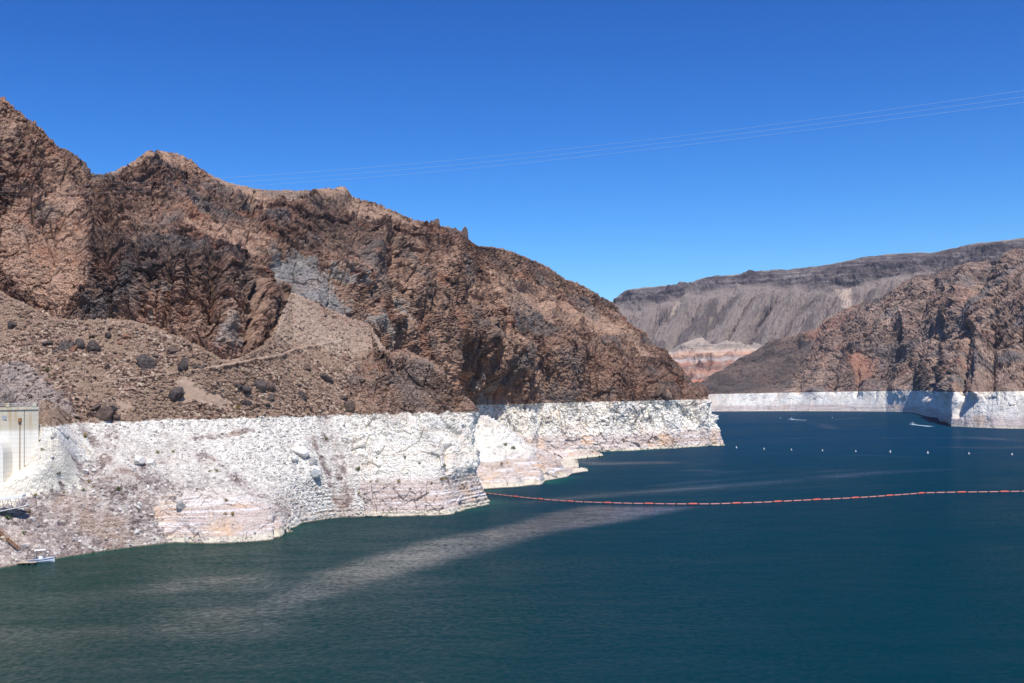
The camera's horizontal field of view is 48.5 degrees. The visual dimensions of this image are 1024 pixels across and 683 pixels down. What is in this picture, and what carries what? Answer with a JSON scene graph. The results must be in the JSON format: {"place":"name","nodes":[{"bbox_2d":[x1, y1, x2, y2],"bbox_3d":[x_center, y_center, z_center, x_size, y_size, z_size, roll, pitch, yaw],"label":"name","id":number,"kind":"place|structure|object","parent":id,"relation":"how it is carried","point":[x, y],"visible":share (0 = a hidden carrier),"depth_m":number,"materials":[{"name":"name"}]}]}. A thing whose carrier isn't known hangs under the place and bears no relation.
{"place":"outdoors","nodes":[
{"label":"outdoors","id":0,"kind":"place"},
{"bbox_2d":[0,291,489,568],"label":"shore slope","id":1,"kind":"structure","parent":0,"point":[443,418],"depth_m":446.60,"materials":[{"name":"white stone"}]},
{"bbox_2d":[0,535,8,541],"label":"boulder","id":2,"kind":"object","parent":1,"relation":"on","point":[2,538],"visible":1,"depth_m":339.81,"materials":[{"name":"beige stone"}]},
{"bbox_2d":[0,528,20,548],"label":"metal stair","id":3,"kind":"object","parent":1,"relation":"on","point":[9,540],"visible":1,"depth_m":339.49,"materials":[{"name":"brown metal"}]},
{"bbox_2d":[7,321,16,328],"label":"boulder","id":4,"kind":"object","parent":1,"relation":"on","point":[10,324],"visible":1,"depth_m":459.10,"materials":[{"name":"grey stone"}]},
{"bbox_2d":[0,494,28,511],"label":"truss walkway","id":5,"kind":"structure","parent":1,"relation":"on","point":[11,497],"depth_m":352.66,"materials":[{"name":"white paint"}]},
{"bbox_2d":[0,402,38,483],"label":"concrete wall","id":6,"kind":"structure","parent":1,"relation":"on","point":[19,432],"depth_m":372.94,"materials":[{"name":"concrete"}]},
{"bbox_2d":[42,341,52,345],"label":"boulder","id":7,"kind":"object","parent":1,"relation":"on","point":[45,343],"visible":1,"depth_m":452.59,"materials":[{"name":"grey stone"}]},
{"bbox_2d":[57,341,74,350],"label":"boulder","id":8,"kind":"object","parent":1,"relation":"on","point":[66,345],"visible":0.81,"depth_m":452.53,"materials":[{"name":"grey stone"}]},
{"bbox_2d":[69,345,77,351],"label":"boulder","id":9,"kind":"object","parent":1,"relation":"on","point":[73,348],"visible":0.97,"depth_m":452.61,"materials":[{"name":"brown stone"}]},
{"bbox_2d":[75,339,84,349],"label":"boulder","id":10,"kind":"object","parent":1,"relation":"on","point":[79,343],"visible":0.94,"depth_m":454.59,"materials":[{"name":"grey stone"}]},
{"bbox_2d":[86,411,94,416],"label":"boulder","id":11,"kind":"object","parent":1,"relation":"on","point":[90,413],"visible":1,"depth_m":415.54,"materials":[{"name":"stone"}]},
{"bbox_2d":[86,340,101,352],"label":"boulder","id":12,"kind":"object","parent":1,"relation":"on","point":[93,345],"visible":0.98,"depth_m":454.60,"materials":[{"name":"grey stone"}]},
{"bbox_2d":[90,403,100,410],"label":"boulder","id":13,"kind":"object","parent":1,"relation":"on","point":[96,406],"visible":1,"depth_m":417.21,"materials":[{"name":"stone"}]},
{"bbox_2d":[95,405,113,420],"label":"boulder","id":14,"kind":"object","parent":1,"relation":"on","point":[104,412],"visible":1,"depth_m":416.53,"materials":[{"name":"stone"}]},
{"bbox_2d":[104,332,111,338],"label":"boulder","id":15,"kind":"object","parent":1,"relation":"on","point":[108,335],"visible":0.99,"depth_m":464.61,"materials":[{"name":"grey stone"}]},
{"bbox_2d":[110,405,117,411],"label":"boulder","id":16,"kind":"object","parent":1,"relation":"on","point":[114,408],"visible":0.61,"depth_m":421.46,"materials":[{"name":"stone"}]},
{"bbox_2d":[112,413,120,419],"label":"boulder","id":17,"kind":"object","parent":1,"relation":"on","point":[116,417],"visible":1,"depth_m":421.76,"materials":[{"name":"stone"}]},
{"bbox_2d":[122,334,131,339],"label":"boulder","id":18,"kind":"object","parent":1,"relation":"on","point":[126,336],"visible":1,"depth_m":466.14,"materials":[{"name":"brown stone"}]},
{"bbox_2d":[133,455,145,464],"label":"boulder","id":19,"kind":"object","parent":1,"relation":"on","point":[139,460],"visible":1,"depth_m":399.68,"materials":[{"name":"white stone"}]},
{"bbox_2d":[136,354,156,368],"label":"boulder","id":20,"kind":"object","parent":1,"relation":"on","point":[145,360],"visible":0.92,"depth_m":452.94,"materials":[{"name":"grey stone"}]},
{"bbox_2d":[146,458,155,465],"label":"boulder","id":21,"kind":"object","parent":1,"relation":"on","point":[150,461],"visible":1,"depth_m":403.91,"materials":[{"name":"white stone"}]},
{"bbox_2d":[167,347,178,353],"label":"boulder","id":22,"kind":"object","parent":1,"relation":"on","point":[172,350],"visible":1,"depth_m":462.56,"materials":[{"name":"grey stone"}]},
{"bbox_2d":[168,387,184,400],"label":"boulder","id":23,"kind":"object","parent":1,"relation":"on","point":[176,393],"visible":1,"depth_m":442.99,"materials":[{"name":"grey stone"}]},
{"bbox_2d":[176,500,185,509],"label":"boulder","id":24,"kind":"object","parent":1,"relation":"on","point":[180,505],"visible":1,"depth_m":387.13,"materials":[{"name":"grey stone"}]},
{"bbox_2d":[177,358,187,370],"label":"boulder","id":25,"kind":"object","parent":1,"relation":"on","point":[183,365],"visible":0.99,"depth_m":452.82,"materials":[{"name":"grey stone"}]},
{"bbox_2d":[0,294,446,423],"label":"brown scree","id":26,"kind":"structure","parent":1,"relation":"on","point":[168,359],"depth_m":458.23,"materials":[{"name":"stone"}]},
{"bbox_2d":[3,415,456,560],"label":"white scree","id":27,"kind":"structure","parent":1,"relation":"on","point":[249,457],"depth_m":435.60,"materials":[{"name":"stone"}]},
{"bbox_2d":[235,383,241,390],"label":"boulder","id":28,"kind":"object","parent":1,"relation":"on","point":[239,386],"visible":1,"depth_m":454.91,"materials":[{"name":"grey stone"}]},
{"bbox_2d":[241,385,250,392],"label":"boulder","id":29,"kind":"object","parent":1,"relation":"on","point":[245,389],"visible":1,"depth_m":455.31,"materials":[{"name":"grey stone"}]},
{"bbox_2d":[242,400,251,405],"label":"boulder","id":30,"kind":"object","parent":1,"relation":"on","point":[247,402],"visible":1,"depth_m":452.39,"materials":[{"name":"grey stone"}]},
{"bbox_2d":[254,378,266,392],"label":"boulder","id":31,"kind":"object","parent":1,"relation":"on","point":[261,385],"visible":1,"depth_m":460.85,"materials":[{"name":"grey stone"}]},
{"bbox_2d":[266,380,275,391],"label":"boulder","id":32,"kind":"object","parent":1,"relation":"on","point":[271,386],"visible":0.96,"depth_m":463.07,"materials":[{"name":"grey stone"}]},
{"bbox_2d":[267,394,274,399],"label":"boulder","id":33,"kind":"object","parent":1,"relation":"on","point":[271,397],"visible":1,"depth_m":460.56,"materials":[{"name":"grey stone"}]},
{"bbox_2d":[291,455,298,461],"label":"boulder","id":34,"kind":"object","parent":1,"relation":"on","point":[294,458],"visible":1,"depth_m":442.27,"materials":[{"name":"white stone"}]},
{"bbox_2d":[291,446,309,457],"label":"boulder","id":35,"kind":"object","parent":1,"relation":"on","point":[303,452],"visible":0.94,"depth_m":446.53,"materials":[{"name":"white stone"}]},
{"bbox_2d":[297,391,306,399],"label":"boulder","id":36,"kind":"object","parent":1,"relation":"on","point":[302,395],"visible":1,"depth_m":475.08,"materials":[{"name":"grey stone"}]},
{"bbox_2d":[309,458,317,465],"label":"boulder","id":37,"kind":"object","parent":1,"relation":"on","point":[313,461],"visible":1,"depth_m":446.60,"materials":[{"name":"grey stone"}]},
{"bbox_2d":[310,466,321,476],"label":"boulder","id":38,"kind":"object","parent":1,"relation":"on","point":[315,471],"visible":1,"depth_m":443.65,"materials":[{"name":"white stone"}]},
{"bbox_2d":[321,374,330,381],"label":"boulder","id":39,"kind":"object","parent":1,"relation":"on","point":[325,377],"visible":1,"depth_m":496.55,"materials":[{"name":"grey stone"}]},
{"bbox_2d":[344,401,354,411],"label":"boulder","id":40,"kind":"object","parent":1,"relation":"on","point":[349,406],"visible":1,"depth_m":487.82,"materials":[{"name":"stone"}]},
{"bbox_2d":[0,96,724,451],"bbox_3d":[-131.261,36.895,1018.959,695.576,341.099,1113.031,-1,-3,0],"label":"mountain","id":41,"kind":"structure","parent":0,"point":[538,354],"depth_m":664.33,"materials":[{"name":"brown stone"}]},
{"bbox_2d":[433,219,439,229],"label":"rock pinnacle","id":42,"kind":"object","parent":41,"relation":"on","point":[436,221],"visible":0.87,"depth_m":842.62,"materials":[{"name":"stone"}]},
{"bbox_2d":[462,227,467,243],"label":"rock pinnacle","id":43,"kind":"object","parent":41,"relation":"on","point":[465,231],"visible":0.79,"depth_m":904.03,"materials":[{"name":"stone"}]},
{"bbox_2d":[0,411,1023,682],"bbox_3d":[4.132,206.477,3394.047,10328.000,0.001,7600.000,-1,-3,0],"label":"lake water","id":44,"kind":"structure","parent":0,"point":[874,585],"depth_m":283.50,"materials":[{"name":"teal liquid"}]},
{"bbox_2d":[19,558,37,564],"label":"floating dock","id":45,"kind":"object","parent":44,"relation":"on","point":[29,562],"visible":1,"depth_m":333.92,"materials":[{"name":"brown wood"}]},
{"bbox_2d":[26,549,54,562],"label":"motor boat","id":46,"kind":"object","parent":44,"relation":"on","point":[40,559],"visible":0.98,"depth_m":338.67,"materials":[{"name":"white plastic"}]},
{"bbox_2d":[484,490,1023,503],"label":"floating boom","id":47,"kind":"object","parent":44,"relation":"on","point":[756,502],"visible":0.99,"depth_m":489.33,"materials":[{"name":"plastic"}]},
{"bbox_2d":[0,0,1023,301],"label":"sky","id":48,"kind":"structure","parent":0,"point":[238,89],"materials":[{"name":"blue"}]},
{"bbox_2d":[1,90,1023,187],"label":"power cable","id":49,"kind":"object","parent":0,"point":[569,148],"visible":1,"depth_m":362.65,"materials":[{"name":"metal"}]},
{"bbox_2d":[37,97,1018,190],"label":"power cable","id":50,"kind":"object","parent":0,"point":[577,152],"visible":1,"depth_m":366.78,"materials":[{"name":"metal"}]},
{"bbox_2d":[474,415,583,488],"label":"rocky point","id":51,"kind":"structure","parent":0,"point":[525,464],"depth_m":629.27,"materials":[{"name":"white stone"}]},
{"bbox_2d":[67,102,1023,193],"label":"power cable","id":52,"kind":"object","parent":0,"point":[592,155],"visible":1,"depth_m":372.02,"materials":[{"name":"metal"}]},
{"bbox_2d":[547,449,602,459],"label":"rock spit","id":53,"kind":"structure","parent":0,"point":[571,454],"depth_m":823.64,"materials":[{"name":"white stone"}]},
{"bbox_2d":[565,467,587,472],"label":"rock spit","id":54,"kind":"structure","parent":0,"point":[583,469],"depth_m":685.29,"materials":[{"name":"beige stone"}]},
{"bbox_2d":[668,338,762,382],"bbox_3d":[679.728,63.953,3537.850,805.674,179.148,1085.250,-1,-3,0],"label":"badlands","id":55,"kind":"structure","parent":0,"point":[699,359],"depth_m":3415.37,"materials":[{"name":"beige stone"}]},
{"bbox_2d":[613,238,1023,350],"bbox_3d":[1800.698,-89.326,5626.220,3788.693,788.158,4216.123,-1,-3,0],"label":"mesa","id":56,"kind":"structure","parent":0,"point":[750,307],"depth_m":5273.24,"materials":[{"name":"grey stone"}]},
{"bbox_2d":[700,248,1023,428],"bbox_3d":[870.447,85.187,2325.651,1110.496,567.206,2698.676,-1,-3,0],"label":"hills","id":57,"kind":"structure","parent":0,"point":[946,346],"depth_m":2304.93,"materials":[{"name":"brown stone"}]}
]}

